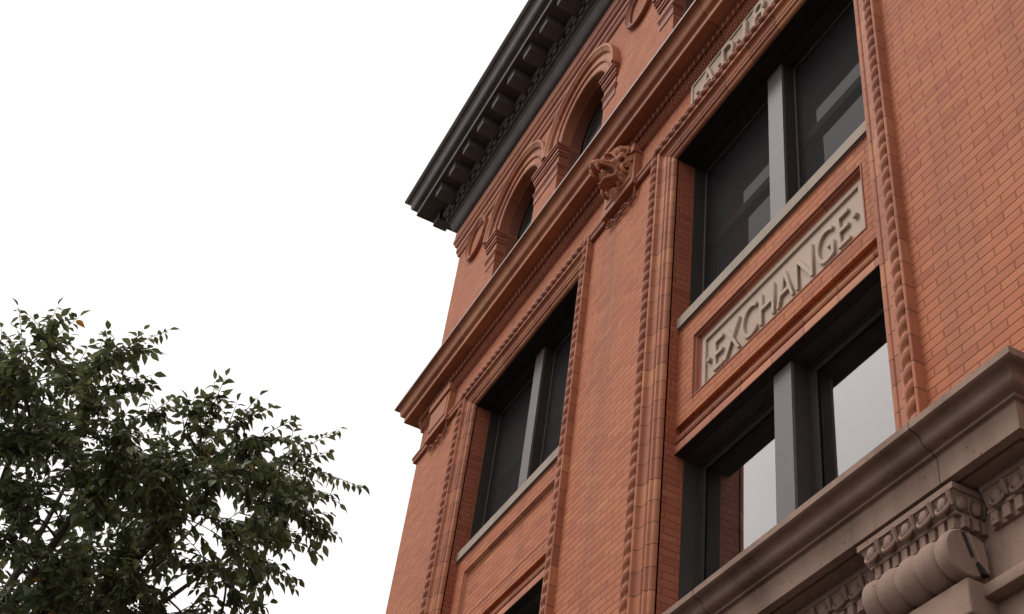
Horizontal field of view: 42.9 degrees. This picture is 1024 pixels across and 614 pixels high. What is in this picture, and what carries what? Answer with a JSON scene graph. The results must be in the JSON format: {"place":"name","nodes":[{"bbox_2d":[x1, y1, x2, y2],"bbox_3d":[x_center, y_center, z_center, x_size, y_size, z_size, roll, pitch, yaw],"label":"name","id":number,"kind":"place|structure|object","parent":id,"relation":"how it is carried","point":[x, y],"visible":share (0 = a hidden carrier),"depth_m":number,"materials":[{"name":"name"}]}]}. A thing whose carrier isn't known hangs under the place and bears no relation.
{"place":"outdoors","nodes":[
{"label":"outdoors","id":0,"kind":"place"},
{"bbox_2d":[0,0,527,613],"label":"sky","id":1,"kind":"structure","parent":0,"point":[236,176],"materials":[{"name":"white"}]},
{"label":"pavement","id":2,"kind":"structure","parent":0,"visible":0},
{"bbox_2d":[0,297,369,613],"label":"street tree","id":3,"kind":"object","parent":2,"relation":"on","point":[126,470],"visible":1,"depth_m":9.75,"materials":[{"name":"green plant"}]},
{"bbox_2d":[385,0,1023,613],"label":"brick building","id":4,"kind":"structure","parent":2,"relation":"on","point":[735,320],"depth_m":10.90,"materials":[{"name":"brick"}]},
{"bbox_2d":[456,280,578,562],"bbox_3d":[0.235,1.346,14.850,0.448,2.331,2.917,23,-44,-15],"label":"window","id":5,"kind":"structure","parent":4,"relation":"in","point":[525,403],"depth_m":15.33,"materials":[{"name":"black glass"}]},
{"bbox_2d":[504,578,542,613],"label":"window","id":6,"kind":"structure","parent":4,"relation":"in","point":[529,603],"depth_m":12.76,"materials":[{"name":"black glass"}]},
{"bbox_2d":[519,199,533,238],"bbox_3d":[0.280,-0.752,17.970,0.061,2.710,1.180,23,-44,-15],"label":"arched window","id":7,"kind":"structure","parent":4,"relation":"in","point":[527,220],"depth_m":18.92,"materials":[{"name":"black glass"}]},
{"bbox_2d":[582,102,602,152],"bbox_3d":[1.124,-1.843,16.634,0.061,2.710,1.180,23,-44,-15],"label":"arched window","id":8,"kind":"structure","parent":4,"relation":"in","point":[596,123],"depth_m":17.55,"materials":[{"name":"black glass"}]},
{"bbox_2d":[677,0,866,330],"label":"window","id":9,"kind":"structure","parent":4,"relation":"in","point":[798,112],"depth_m":11.82,"materials":[{"name":"black glass"}]},
{"bbox_2d":[675,266,895,600],"bbox_3d":[1.965,1.336,9.018,0.328,2.432,2.917,23,-44,-15],"label":"window","id":10,"kind":"structure","parent":4,"relation":"in","point":[826,403],"depth_m":9.53,"materials":[{"name":"grey glass"}]}
]}

